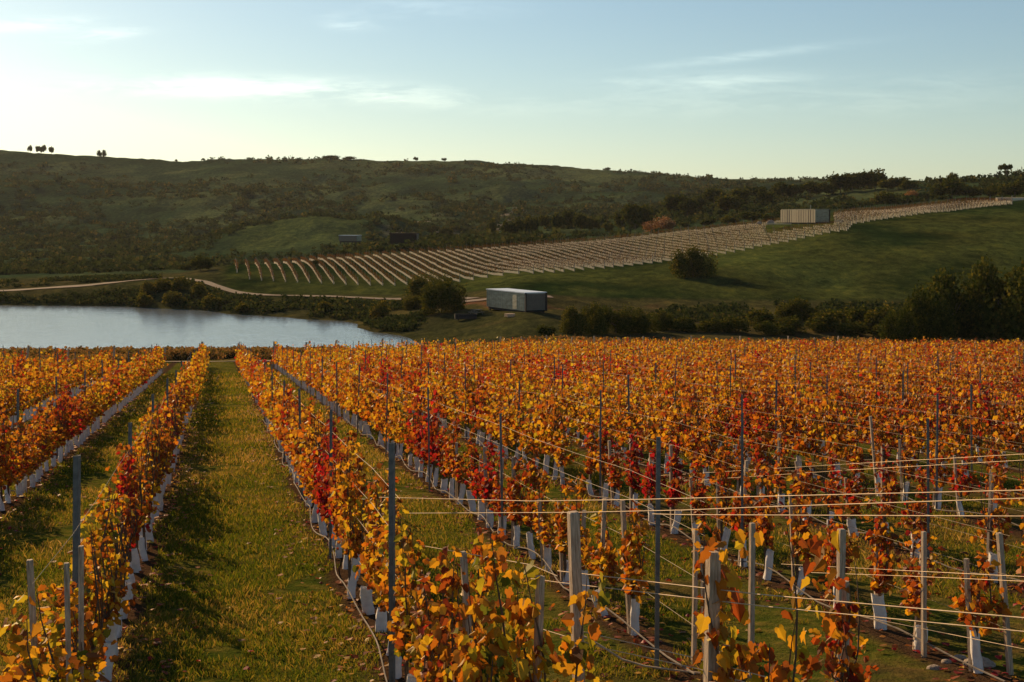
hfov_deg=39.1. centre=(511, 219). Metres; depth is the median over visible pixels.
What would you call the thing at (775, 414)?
trellis wire
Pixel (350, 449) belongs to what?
trellis wire
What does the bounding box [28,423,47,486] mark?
grapevine
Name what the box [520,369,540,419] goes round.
grapevine
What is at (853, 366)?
trellis wire
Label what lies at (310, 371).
steel post
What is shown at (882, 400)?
grapevine
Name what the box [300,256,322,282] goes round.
young vine row
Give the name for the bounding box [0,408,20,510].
grapevine
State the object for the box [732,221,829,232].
young vine row
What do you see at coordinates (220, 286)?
dirt track
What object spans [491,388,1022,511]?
trellis wire
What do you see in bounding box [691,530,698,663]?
wooden post
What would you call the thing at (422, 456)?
grapevine
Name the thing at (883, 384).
grapevine
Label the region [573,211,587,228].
tree
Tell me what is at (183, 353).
dry shrubs
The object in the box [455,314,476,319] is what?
water trough
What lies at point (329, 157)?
tree
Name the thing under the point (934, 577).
crossing wire
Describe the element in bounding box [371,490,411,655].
grapevine
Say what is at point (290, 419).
grapevine
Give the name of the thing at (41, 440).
grapevine
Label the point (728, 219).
tree
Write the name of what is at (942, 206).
young vine row
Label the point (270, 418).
grapevine
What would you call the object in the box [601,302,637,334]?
bush
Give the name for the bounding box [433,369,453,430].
grapevine
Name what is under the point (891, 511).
trellis wire
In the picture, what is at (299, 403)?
steel post
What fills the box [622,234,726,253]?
young vine row
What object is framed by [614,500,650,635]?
grapevine
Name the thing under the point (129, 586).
grapevine
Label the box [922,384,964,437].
grapevine
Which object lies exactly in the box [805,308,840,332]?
bush
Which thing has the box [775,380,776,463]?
steel post
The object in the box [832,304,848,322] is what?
bush
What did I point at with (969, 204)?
young vine row
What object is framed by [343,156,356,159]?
tree
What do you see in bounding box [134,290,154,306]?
bush
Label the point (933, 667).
stone
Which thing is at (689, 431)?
grapevine
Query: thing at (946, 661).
stone
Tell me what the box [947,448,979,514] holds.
grapevine
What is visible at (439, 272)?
young vine row
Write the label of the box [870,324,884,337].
bush
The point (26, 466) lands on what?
grapevine
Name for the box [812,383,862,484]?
grapevine
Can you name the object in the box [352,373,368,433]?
grapevine
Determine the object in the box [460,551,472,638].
wooden post
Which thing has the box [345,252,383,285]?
young vine row
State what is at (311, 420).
grapevine
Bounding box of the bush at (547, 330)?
[536,324,557,335]
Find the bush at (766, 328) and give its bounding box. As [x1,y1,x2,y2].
[752,320,782,335]
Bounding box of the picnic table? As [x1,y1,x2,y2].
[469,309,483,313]
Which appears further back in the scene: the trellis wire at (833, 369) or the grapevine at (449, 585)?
the trellis wire at (833, 369)
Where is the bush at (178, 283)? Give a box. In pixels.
[170,276,190,290]
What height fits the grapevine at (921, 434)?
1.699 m
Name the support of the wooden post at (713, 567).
on the terrain at (890, 260)
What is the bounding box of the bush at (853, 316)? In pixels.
[843,304,870,331]
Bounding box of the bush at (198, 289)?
[189,282,207,296]
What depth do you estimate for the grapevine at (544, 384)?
41.23 m
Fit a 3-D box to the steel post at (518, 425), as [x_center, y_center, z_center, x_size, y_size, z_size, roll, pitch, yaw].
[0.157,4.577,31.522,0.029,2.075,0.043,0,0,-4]
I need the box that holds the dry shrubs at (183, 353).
[0,333,1023,365]
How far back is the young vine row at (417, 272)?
339.10 m
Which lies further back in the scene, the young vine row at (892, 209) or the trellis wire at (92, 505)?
the young vine row at (892, 209)
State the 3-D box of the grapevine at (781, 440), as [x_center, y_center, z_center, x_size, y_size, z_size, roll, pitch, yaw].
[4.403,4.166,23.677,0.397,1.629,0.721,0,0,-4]
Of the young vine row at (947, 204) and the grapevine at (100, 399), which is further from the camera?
the young vine row at (947, 204)
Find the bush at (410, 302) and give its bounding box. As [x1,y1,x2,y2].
[401,295,425,310]
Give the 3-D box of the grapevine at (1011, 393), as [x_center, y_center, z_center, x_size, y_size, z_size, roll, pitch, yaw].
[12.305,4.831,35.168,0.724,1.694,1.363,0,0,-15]
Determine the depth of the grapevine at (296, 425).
25.30 m
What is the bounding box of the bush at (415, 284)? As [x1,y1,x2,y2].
[399,270,442,302]
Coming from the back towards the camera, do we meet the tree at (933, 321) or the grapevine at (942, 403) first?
the tree at (933, 321)
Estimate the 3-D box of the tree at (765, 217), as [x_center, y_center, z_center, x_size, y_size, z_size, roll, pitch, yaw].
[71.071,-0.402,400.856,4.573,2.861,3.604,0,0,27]
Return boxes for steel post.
[12,365,13,425]
[16,389,18,481]
[55,376,57,458]
[72,455,80,640]
[84,370,85,394]
[128,422,131,556]
[151,394,153,423]
[166,378,167,406]
[271,364,272,438]
[283,380,284,462]
[298,389,302,499]
[300,350,300,389]
[310,350,310,395]
[321,356,322,404]
[329,409,332,558]
[336,361,337,417]
[357,365,359,433]
[385,373,387,455]
[389,442,394,681]
[427,387,430,491]
[464,365,466,440]
[499,413,503,546]
[518,381,519,462]
[599,390,601,501]
[627,374,629,433]
[654,437,660,670]
[730,365,730,423]
[741,395,742,412]
[741,413,743,569]
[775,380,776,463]
[826,375,827,453]
[901,371,903,449]
[907,362,907,395]
[927,418,929,557]
[935,393,938,511]
[970,384,972,484]
[979,367,980,398]
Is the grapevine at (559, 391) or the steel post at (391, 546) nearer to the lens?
the steel post at (391, 546)
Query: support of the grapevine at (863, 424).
on the terrain at (890, 260)
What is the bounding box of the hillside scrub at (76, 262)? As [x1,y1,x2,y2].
[0,154,1023,274]
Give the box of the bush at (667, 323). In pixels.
[650,309,673,330]
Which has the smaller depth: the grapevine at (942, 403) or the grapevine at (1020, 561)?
the grapevine at (1020, 561)
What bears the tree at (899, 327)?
on the terrain at (890, 260)
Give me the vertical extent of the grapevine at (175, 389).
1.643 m
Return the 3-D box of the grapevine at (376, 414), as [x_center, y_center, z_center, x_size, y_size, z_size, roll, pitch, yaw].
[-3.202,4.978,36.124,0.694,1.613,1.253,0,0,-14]
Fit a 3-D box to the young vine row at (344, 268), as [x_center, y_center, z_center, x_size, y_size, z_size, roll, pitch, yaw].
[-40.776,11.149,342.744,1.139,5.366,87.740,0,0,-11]
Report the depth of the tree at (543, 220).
512.00 m
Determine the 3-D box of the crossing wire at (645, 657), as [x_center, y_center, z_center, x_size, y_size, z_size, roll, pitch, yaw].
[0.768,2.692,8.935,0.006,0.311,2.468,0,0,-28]
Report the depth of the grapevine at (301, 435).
24.23 m
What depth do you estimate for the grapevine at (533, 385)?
41.83 m
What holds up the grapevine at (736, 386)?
on the terrain at (890, 260)
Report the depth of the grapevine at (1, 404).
39.88 m
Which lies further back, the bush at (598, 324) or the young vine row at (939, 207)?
the young vine row at (939, 207)
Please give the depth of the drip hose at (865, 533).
19.09 m
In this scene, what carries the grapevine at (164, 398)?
on the terrain at (890, 260)
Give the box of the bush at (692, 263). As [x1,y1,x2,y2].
[667,245,719,278]
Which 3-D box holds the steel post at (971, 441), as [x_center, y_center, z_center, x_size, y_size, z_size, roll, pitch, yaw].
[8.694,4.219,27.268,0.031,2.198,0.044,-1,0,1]
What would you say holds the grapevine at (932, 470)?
on the terrain at (890, 260)
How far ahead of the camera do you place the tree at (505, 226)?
474.00 m
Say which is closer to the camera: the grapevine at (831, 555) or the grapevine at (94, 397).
the grapevine at (831, 555)
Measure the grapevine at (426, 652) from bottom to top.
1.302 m
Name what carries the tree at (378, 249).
on the terrain at (890, 260)
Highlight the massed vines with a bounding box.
[0,336,1023,426]
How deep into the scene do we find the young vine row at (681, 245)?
353.13 m
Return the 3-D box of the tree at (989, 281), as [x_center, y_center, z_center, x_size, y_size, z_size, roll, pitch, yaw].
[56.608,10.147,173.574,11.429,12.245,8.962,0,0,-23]
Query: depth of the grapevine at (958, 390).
37.89 m
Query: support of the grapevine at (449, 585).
on the terrain at (890, 260)
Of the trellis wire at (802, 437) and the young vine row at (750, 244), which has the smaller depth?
the trellis wire at (802, 437)
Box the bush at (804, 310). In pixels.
[786,294,821,320]
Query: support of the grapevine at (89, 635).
on the terrain at (890, 260)
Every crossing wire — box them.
[379,490,1023,500]
[421,545,556,575]
[483,498,1023,512]
[531,578,1023,631]
[543,629,743,681]
[557,570,1023,618]
[584,632,765,676]
[657,514,1023,516]
[661,454,1018,475]
[704,460,1019,479]
[786,564,1023,576]
[811,572,1023,581]
[860,616,1022,648]
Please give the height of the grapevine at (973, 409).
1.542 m
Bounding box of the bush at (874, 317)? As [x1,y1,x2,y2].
[861,300,894,332]
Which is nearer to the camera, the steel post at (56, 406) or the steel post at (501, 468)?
the steel post at (501, 468)
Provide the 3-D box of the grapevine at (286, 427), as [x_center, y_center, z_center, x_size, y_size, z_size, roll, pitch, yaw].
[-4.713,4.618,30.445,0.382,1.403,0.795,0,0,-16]
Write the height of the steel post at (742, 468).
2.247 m
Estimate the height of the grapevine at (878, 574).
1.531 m
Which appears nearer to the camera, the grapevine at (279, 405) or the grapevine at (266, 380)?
the grapevine at (279, 405)
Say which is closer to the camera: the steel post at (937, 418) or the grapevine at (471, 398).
the steel post at (937, 418)
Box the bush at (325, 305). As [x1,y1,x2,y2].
[316,300,335,311]
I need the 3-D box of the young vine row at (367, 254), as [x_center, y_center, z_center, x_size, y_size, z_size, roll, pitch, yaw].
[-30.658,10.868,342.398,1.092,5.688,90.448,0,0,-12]
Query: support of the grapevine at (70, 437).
on the terrain at (890, 260)
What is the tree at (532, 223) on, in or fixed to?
on the terrain at (890, 260)
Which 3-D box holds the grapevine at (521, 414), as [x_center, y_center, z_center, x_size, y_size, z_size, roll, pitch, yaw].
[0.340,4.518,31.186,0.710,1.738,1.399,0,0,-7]
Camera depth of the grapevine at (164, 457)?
23.95 m
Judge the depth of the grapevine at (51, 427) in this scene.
30.07 m
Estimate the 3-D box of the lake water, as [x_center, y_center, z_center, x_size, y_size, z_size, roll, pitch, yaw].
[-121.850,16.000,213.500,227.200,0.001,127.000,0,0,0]
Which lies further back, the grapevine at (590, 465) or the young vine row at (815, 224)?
the young vine row at (815, 224)
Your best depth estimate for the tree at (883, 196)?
456.72 m
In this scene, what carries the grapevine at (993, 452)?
on the terrain at (890, 260)
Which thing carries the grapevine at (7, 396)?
on the terrain at (890, 260)
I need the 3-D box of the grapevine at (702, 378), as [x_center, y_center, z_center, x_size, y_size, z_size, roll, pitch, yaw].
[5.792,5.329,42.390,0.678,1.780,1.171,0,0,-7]
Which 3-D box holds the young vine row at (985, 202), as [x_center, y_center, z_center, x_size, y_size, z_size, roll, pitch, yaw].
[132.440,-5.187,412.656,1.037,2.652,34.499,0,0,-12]
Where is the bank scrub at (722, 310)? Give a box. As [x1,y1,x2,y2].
[0,271,919,331]
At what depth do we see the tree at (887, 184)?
546.49 m
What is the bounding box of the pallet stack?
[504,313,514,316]
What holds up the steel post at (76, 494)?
on the terrain at (890, 260)
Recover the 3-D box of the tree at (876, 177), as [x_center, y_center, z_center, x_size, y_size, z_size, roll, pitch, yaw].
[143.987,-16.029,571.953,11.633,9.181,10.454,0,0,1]
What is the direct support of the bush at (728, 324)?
on the terrain at (890, 260)
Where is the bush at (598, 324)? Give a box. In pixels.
[581,300,607,334]
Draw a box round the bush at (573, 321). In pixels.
[558,304,589,334]
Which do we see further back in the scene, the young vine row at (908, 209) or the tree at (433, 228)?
the tree at (433, 228)
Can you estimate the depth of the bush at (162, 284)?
271.26 m
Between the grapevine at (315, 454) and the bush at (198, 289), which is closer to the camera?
the grapevine at (315, 454)
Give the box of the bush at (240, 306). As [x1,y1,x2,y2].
[235,303,249,311]
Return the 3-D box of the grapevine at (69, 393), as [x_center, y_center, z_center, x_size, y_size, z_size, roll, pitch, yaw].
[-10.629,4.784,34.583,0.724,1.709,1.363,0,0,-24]
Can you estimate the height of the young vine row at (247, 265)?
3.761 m
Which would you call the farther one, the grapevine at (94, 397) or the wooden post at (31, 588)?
the grapevine at (94, 397)
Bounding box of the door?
[513,295,516,308]
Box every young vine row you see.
[234,257,238,272]
[243,259,250,278]
[254,257,263,279]
[263,257,274,280]
[273,258,286,281]
[283,257,298,281]
[291,255,310,282]
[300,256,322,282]
[308,255,334,283]
[318,253,345,284]
[327,254,357,284]
[336,254,370,284]
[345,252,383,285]
[355,251,396,284]
[364,250,407,283]
[373,251,414,278]
[382,250,433,281]
[391,249,446,280]
[400,249,459,281]
[409,249,474,279]
[419,248,488,277]
[428,247,503,275]
[436,247,519,273]
[446,244,534,273]
[455,246,543,272]
[464,244,554,271]
[472,243,563,271]
[483,244,574,270]
[491,242,585,269]
[501,241,596,267]
[510,241,604,268]
[522,242,613,267]
[528,241,623,266]
[536,240,632,265]
[545,239,643,263]
[554,238,652,262]
[562,237,661,261]
[571,238,672,260]
[581,238,680,258]
[588,236,683,254]
[596,235,685,254]
[606,236,707,254]
[614,234,716,254]
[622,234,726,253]
[631,231,734,252]
[640,232,744,250]
[649,229,753,248]
[659,230,761,246]
[667,228,769,244]
[675,226,778,243]
[684,225,788,241]
[695,226,796,239]
[702,224,804,237]
[710,223,813,236]
[721,222,821,234]
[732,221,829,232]
[738,221,839,231]
[748,220,846,230]
[759,217,848,228]
[776,217,852,224]
[833,210,881,219]
[834,208,899,216]
[834,210,892,217]
[834,211,885,218]
[834,214,856,223]
[835,213,874,219]
[835,214,863,222]
[840,208,905,215]
[845,207,912,215]
[851,206,918,214]
[859,205,923,213]
[873,204,936,211]
[877,206,930,212]
[880,205,943,211]
[889,205,949,211]
[890,203,955,210]
[902,202,962,209]
[905,201,968,208]
[916,200,980,206]
[916,201,974,207]
[925,201,987,206]
[931,200,992,205]
[938,198,1000,204]
[945,198,1006,204]
[951,197,1012,203]
[965,196,1011,202]
[970,196,1012,201]
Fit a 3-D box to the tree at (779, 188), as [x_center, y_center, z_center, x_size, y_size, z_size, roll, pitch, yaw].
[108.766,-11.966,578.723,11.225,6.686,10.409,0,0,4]
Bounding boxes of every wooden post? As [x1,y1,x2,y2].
[26,559,37,669]
[64,562,71,681]
[78,545,83,681]
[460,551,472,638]
[567,510,584,681]
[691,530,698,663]
[703,550,720,681]
[748,523,755,677]
[834,528,845,681]
[921,531,926,657]
[996,532,1013,674]
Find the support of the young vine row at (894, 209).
on the terrain at (890, 260)
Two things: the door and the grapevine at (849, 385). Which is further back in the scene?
the door
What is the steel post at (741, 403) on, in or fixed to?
on the terrain at (890, 260)
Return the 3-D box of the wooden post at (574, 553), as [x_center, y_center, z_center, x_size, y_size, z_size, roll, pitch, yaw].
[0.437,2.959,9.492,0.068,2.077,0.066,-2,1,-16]
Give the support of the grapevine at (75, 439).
on the terrain at (890, 260)
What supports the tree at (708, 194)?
on the terrain at (890, 260)
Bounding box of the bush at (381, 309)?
[368,300,390,317]
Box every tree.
[40,145,46,152]
[48,146,53,153]
[179,264,193,269]
[190,254,214,270]
[311,260,323,264]
[323,155,340,158]
[339,249,352,256]
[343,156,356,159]
[374,246,385,251]
[426,224,438,231]
[439,226,453,235]
[486,218,496,231]
[500,219,513,232]
[510,217,525,232]
[524,214,539,232]
[538,213,550,229]
[551,212,567,228]
[562,209,578,224]
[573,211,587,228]
[586,218,599,229]
[602,222,614,232]
[614,208,624,228]
[620,203,653,229]
[638,215,654,225]
[663,191,686,211]
[677,197,698,215]
[700,218,717,225]
[702,188,724,203]
[714,192,744,211]
[720,215,739,224]
[730,185,750,202]
[739,211,762,221]
[755,191,774,202]
[760,213,775,220]
[768,181,796,194]
[785,184,804,196]
[801,180,821,194]
[814,182,837,194]
[826,171,856,192]
[841,172,862,190]
[858,169,871,190]
[861,168,887,188]
[875,190,898,203]
[877,178,895,190]
[877,303,918,342]
[888,176,908,186]
[898,180,916,190]
[898,280,955,339]
[920,265,990,339]
[929,177,968,198]
[946,254,1006,339]
[947,172,958,178]
[955,186,982,197]
[972,257,1023,341]
[981,184,997,197]
[994,179,1023,196]
[998,163,1012,176]
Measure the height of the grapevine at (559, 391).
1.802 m
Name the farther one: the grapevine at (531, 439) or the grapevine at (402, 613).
the grapevine at (531, 439)
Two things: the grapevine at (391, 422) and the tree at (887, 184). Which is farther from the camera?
the tree at (887, 184)
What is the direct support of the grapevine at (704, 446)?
on the terrain at (890, 260)
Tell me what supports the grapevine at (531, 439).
on the terrain at (890, 260)
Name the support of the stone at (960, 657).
on the terrain at (890, 260)
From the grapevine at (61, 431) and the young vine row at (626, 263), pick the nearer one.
the grapevine at (61, 431)
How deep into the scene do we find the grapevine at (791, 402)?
35.98 m
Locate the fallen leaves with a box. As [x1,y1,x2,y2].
[0,398,1023,681]
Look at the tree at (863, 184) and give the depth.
572.53 m
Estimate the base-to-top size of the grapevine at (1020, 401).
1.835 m
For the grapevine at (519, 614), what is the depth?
8.77 m
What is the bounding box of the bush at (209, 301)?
[200,293,223,308]
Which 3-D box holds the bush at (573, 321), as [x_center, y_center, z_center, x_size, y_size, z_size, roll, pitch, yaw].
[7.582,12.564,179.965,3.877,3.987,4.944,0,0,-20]
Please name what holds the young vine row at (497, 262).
on the terrain at (890, 260)
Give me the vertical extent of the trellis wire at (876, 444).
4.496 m
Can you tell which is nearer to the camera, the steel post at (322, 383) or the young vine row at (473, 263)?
the steel post at (322, 383)
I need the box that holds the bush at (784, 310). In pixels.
[774,300,797,320]
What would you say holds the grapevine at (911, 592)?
on the terrain at (890, 260)
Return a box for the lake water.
[0,305,420,349]
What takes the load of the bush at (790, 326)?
on the terrain at (890, 260)
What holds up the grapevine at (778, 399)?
on the terrain at (890, 260)
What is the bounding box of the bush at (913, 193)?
[904,189,917,197]
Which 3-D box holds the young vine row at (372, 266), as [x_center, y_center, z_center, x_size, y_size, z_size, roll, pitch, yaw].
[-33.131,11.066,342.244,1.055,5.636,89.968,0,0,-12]
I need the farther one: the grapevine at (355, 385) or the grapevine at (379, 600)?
the grapevine at (355, 385)
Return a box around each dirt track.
[0,277,478,299]
[126,360,270,361]
[465,295,552,301]
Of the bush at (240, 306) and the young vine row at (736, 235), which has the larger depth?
the young vine row at (736, 235)
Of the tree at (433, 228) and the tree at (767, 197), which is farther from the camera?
the tree at (433, 228)
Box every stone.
[926,664,941,669]
[941,659,951,663]
[954,654,966,661]
[963,656,995,667]
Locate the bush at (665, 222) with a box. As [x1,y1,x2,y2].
[641,215,675,232]
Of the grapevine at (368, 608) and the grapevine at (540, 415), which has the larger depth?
the grapevine at (540, 415)
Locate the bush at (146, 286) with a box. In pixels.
[139,280,155,293]
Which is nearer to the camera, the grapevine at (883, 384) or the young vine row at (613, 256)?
the grapevine at (883, 384)
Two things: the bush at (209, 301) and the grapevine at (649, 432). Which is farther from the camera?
the bush at (209, 301)
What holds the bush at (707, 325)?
on the terrain at (890, 260)
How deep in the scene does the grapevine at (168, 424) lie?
27.30 m
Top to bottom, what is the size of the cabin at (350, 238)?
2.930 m
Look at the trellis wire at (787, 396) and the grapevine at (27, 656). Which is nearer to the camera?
the grapevine at (27, 656)
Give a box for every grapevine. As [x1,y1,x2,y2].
[0,369,16,413]
[0,378,16,425]
[0,382,11,417]
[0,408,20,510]
[0,432,8,483]
[0,593,80,681]
[4,431,25,502]
[5,610,106,681]
[7,374,21,427]
[13,420,42,496]
[16,413,32,492]
[26,412,56,481]
[28,403,60,474]
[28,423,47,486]
[35,401,64,470]
[37,574,118,681]
[39,396,72,466]
[47,388,75,462]
[56,397,74,454]
[58,387,82,455]
[58,482,137,655]
[64,384,85,451]
[67,392,85,449]
[67,495,135,681]
[69,534,109,681]
[73,385,98,440]
[73,399,85,446]
[75,376,101,435]
[77,395,88,443]
[83,389,95,437]
[89,378,103,432]
[94,387,102,430]
[94,441,150,582]
[94,493,133,618]
[95,378,110,428]
[96,525,129,637]
[106,489,138,599]
[117,450,144,572]
[132,414,161,530]
[132,439,159,560]
[132,447,151,549]
[134,417,165,516]
[134,424,170,495]
[136,456,158,542]
[142,410,176,510]
[144,400,178,496]
[145,444,154,522]
[157,400,182,483]
[158,404,173,473]
[158,407,172,436]
[159,417,171,487]
[160,377,184,424]
[160,394,188,453]
[161,382,185,414]
[161,386,187,430]
[166,420,176,471]
[168,397,184,439]
[168,406,179,462]
[169,385,181,440]
[169,410,177,466]
[173,377,187,422]
[259,370,271,428]
[261,371,282,421]
[261,378,277,435]
[262,366,277,406]
[265,400,282,451]
[267,383,282,447]
[267,390,294,458]
[272,381,297,448]
[272,387,302,456]
[275,384,289,461]
[278,383,294,472]
[282,406,291,451]
[284,406,301,486]
[284,408,294,477]
[285,396,325,474]
[287,396,303,482]
[289,410,305,476]
[294,401,321,506]
[296,407,329,478]
[296,427,321,522]
[304,408,337,529]
[310,433,328,537]
[312,414,343,547]
[320,430,364,568]
[323,457,345,557]
[325,440,375,583]
[330,444,366,598]
[343,361,364,427]
[348,373,364,430]
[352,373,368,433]
[352,481,375,614]
[355,458,411,631]
[357,373,378,438]
[358,374,375,423]
[363,384,381,444]
[371,386,389,447]
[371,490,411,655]
[372,379,396,450]
[375,504,416,678]
[376,388,395,442]
[379,381,410,457]
[381,380,409,459]
[385,526,431,681]
[392,393,427,466]
[395,523,507,681]
[399,386,430,476]
[404,396,422,470]
[406,569,449,681]
[407,406,447,481]
[416,385,446,486]
[416,546,477,681]
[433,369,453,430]
[434,426,449,492]
[436,368,448,426]
[440,418,458,497]
[442,385,460,432]
[443,582,497,681]
[445,417,469,504]
[447,381,466,428]
[451,374,476,439]
[454,381,473,436]
[456,427,482,511]
[462,368,495,443]
[462,542,612,681]
[466,374,492,445]
[467,454,490,519]
[476,380,496,444]
[479,385,501,451]
[479,437,499,527]
[486,392,509,455]
[486,448,507,534]
[487,392,515,458]
[497,382,528,462]
[503,457,527,548]
[510,389,540,464]
[516,401,541,468]
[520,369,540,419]
[521,439,548,558]
[522,378,557,473]
[525,377,543,429]
[527,467,557,571]
[530,368,551,405]
[534,389,569,479]
[541,380,555,425]
[541,406,579,484]
[543,373,577,416]
[548,375,576,437]
[549,478,578,584]
[563,375,588,441]
[564,471,595,591]
[568,390,596,445]
[578,380,603,439]
[582,418,597,494]
[583,498,623,615]
[592,394,617,448]
[593,417,614,500]
[602,385,632,455]
[603,440,624,506]
[607,387,639,460]
[613,380,637,411]
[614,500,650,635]
[616,389,659,464]
[621,426,644,513]
[622,382,643,428]
[630,381,649,425]
[631,395,672,463]
[633,377,659,420]
[639,444,666,524]
[647,386,683,472]
[648,374,670,428]
[655,385,697,477]
[659,377,680,423]
[663,436,688,533]
[668,379,686,429]
[669,386,712,481]
[679,384,711,427]
[683,451,709,541]
[685,396,726,487]
[691,515,733,659]
[693,524,857,681]
[694,386,728,450]
[697,371,710,410]
[697,374,724,415]
[701,381,732,452]
[701,445,735,551]
[708,373,740,420]
[709,437,737,493]
[719,390,745,458]
[725,460,758,566]
[727,432,755,494]
[729,379,754,419]
[732,391,765,462]
[747,420,772,501]
[748,391,784,460]
[750,460,785,579]
[753,381,778,425]
[759,374,795,426]
[762,394,805,462]
[771,425,794,511]
[773,383,829,474]
[773,384,802,444]
[778,469,816,594]
[784,370,805,425]
[789,376,822,446]
[793,402,834,479]
[793,455,822,520]
[796,369,824,413]
[804,388,837,454]
[808,562,878,681]
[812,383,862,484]
[813,377,837,424]
[814,445,846,529]
[819,375,857,423]
[822,496,859,607]
[825,383,865,458]
[838,462,866,536]
[839,383,863,430]
[839,389,873,451]
[841,431,867,490]
[853,386,887,442]
[858,389,897,453]
[860,494,902,629]
[862,406,893,495]
[866,378,891,414]
[870,377,900,428]
[874,397,919,469]
[874,443,902,532]
[882,383,900,429]
[888,391,914,448]
[894,394,938,470]
[894,459,938,557]
[895,414,921,501]
[896,371,921,416]
[897,522,945,651]
[903,381,935,452]
[910,370,942,414]
[916,399,961,476]
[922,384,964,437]
[922,438,952,508]
[926,370,956,424]
[938,382,997,479]
[939,373,968,423]
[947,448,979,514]
[949,545,1011,673]
[959,389,991,437]
[960,369,983,425]
[962,380,1003,461]
[969,454,1018,582]
[978,378,1004,423]
[978,427,1013,510]
[981,387,1011,431]
[982,426,1007,470]
[986,390,1023,467]
[990,381,1021,415]
[994,384,1023,448]
[1005,397,1023,447]
[1009,373,1023,409]
[1010,433,1023,505]
[1015,515,1023,559]
[1015,557,1023,642]
[1017,397,1023,421]
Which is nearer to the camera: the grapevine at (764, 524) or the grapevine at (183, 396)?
the grapevine at (764, 524)
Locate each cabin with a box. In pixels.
[339,235,361,243]
[390,233,418,243]
[486,288,546,312]
[781,205,829,223]
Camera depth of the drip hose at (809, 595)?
15.39 m
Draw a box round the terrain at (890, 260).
[0,150,1023,681]
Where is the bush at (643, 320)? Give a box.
[625,307,660,333]
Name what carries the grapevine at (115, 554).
on the terrain at (890, 260)
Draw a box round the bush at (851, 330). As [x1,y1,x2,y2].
[836,320,869,336]
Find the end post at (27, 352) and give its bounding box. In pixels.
[24,345,29,377]
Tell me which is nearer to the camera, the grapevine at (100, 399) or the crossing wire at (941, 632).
the crossing wire at (941, 632)
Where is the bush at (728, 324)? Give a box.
[717,315,751,332]
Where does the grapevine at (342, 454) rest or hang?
on the terrain at (890, 260)
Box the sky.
[0,0,1023,180]
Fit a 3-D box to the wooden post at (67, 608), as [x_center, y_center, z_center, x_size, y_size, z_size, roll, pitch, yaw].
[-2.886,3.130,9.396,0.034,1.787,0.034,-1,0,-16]
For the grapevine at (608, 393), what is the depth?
33.74 m
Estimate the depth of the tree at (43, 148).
1498.66 m
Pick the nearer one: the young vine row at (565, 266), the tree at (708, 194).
the young vine row at (565, 266)
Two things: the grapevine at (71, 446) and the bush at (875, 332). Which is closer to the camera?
the grapevine at (71, 446)
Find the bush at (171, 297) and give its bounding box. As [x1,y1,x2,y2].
[161,290,185,303]
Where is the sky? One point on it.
(730, 89)
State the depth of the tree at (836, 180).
572.57 m
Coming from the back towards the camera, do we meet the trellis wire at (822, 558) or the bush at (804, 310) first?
the bush at (804, 310)
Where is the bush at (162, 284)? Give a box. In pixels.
[154,276,171,290]
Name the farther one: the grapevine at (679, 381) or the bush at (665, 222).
the bush at (665, 222)
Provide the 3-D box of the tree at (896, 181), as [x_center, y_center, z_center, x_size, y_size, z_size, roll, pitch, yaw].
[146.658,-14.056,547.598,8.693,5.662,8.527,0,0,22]
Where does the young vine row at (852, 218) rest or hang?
on the terrain at (890, 260)
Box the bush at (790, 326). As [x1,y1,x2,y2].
[772,315,807,334]
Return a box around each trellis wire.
[32,376,181,583]
[263,367,399,498]
[313,365,704,535]
[337,387,702,581]
[339,368,704,502]
[389,361,1009,495]
[390,370,1008,535]
[392,434,696,627]
[395,380,1005,574]
[415,362,1023,480]
[417,356,1023,454]
[461,355,1017,423]
[471,422,1007,628]
[484,364,1023,443]
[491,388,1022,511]
[503,353,1020,405]
[505,360,1021,424]
[509,378,1023,470]
[557,354,1017,394]
[557,359,1020,406]
[611,353,1015,382]
[654,353,1003,376]
[663,448,1022,548]
[722,354,1005,371]
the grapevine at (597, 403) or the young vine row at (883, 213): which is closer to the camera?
the grapevine at (597, 403)
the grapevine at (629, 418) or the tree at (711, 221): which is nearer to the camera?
the grapevine at (629, 418)
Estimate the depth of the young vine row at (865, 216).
374.93 m
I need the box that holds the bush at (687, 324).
[671,316,696,331]
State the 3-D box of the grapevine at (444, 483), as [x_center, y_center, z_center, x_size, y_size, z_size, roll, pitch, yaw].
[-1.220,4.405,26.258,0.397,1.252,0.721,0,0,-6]
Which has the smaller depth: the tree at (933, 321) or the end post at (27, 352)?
the end post at (27, 352)
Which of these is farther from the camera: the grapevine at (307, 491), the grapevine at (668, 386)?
the grapevine at (668, 386)
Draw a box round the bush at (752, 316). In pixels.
[745,307,777,325]
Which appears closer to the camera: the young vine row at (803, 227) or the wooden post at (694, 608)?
the wooden post at (694, 608)
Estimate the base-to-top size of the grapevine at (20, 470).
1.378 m
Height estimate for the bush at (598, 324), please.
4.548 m
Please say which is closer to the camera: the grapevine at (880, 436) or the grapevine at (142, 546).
the grapevine at (142, 546)
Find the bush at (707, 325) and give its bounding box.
[695,318,721,332]
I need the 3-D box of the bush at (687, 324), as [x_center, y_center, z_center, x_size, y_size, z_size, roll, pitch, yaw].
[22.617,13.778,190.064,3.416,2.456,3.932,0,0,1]
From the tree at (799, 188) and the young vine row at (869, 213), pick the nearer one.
the young vine row at (869, 213)
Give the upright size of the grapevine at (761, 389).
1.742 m
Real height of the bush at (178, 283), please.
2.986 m
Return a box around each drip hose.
[263,420,387,681]
[345,418,694,674]
[440,426,1005,681]
[536,428,1021,580]
[584,636,735,681]
[714,451,1018,525]
[820,448,1018,493]
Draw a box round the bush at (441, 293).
[418,273,467,313]
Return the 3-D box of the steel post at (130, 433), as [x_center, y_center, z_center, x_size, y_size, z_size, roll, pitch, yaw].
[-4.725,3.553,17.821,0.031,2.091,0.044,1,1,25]

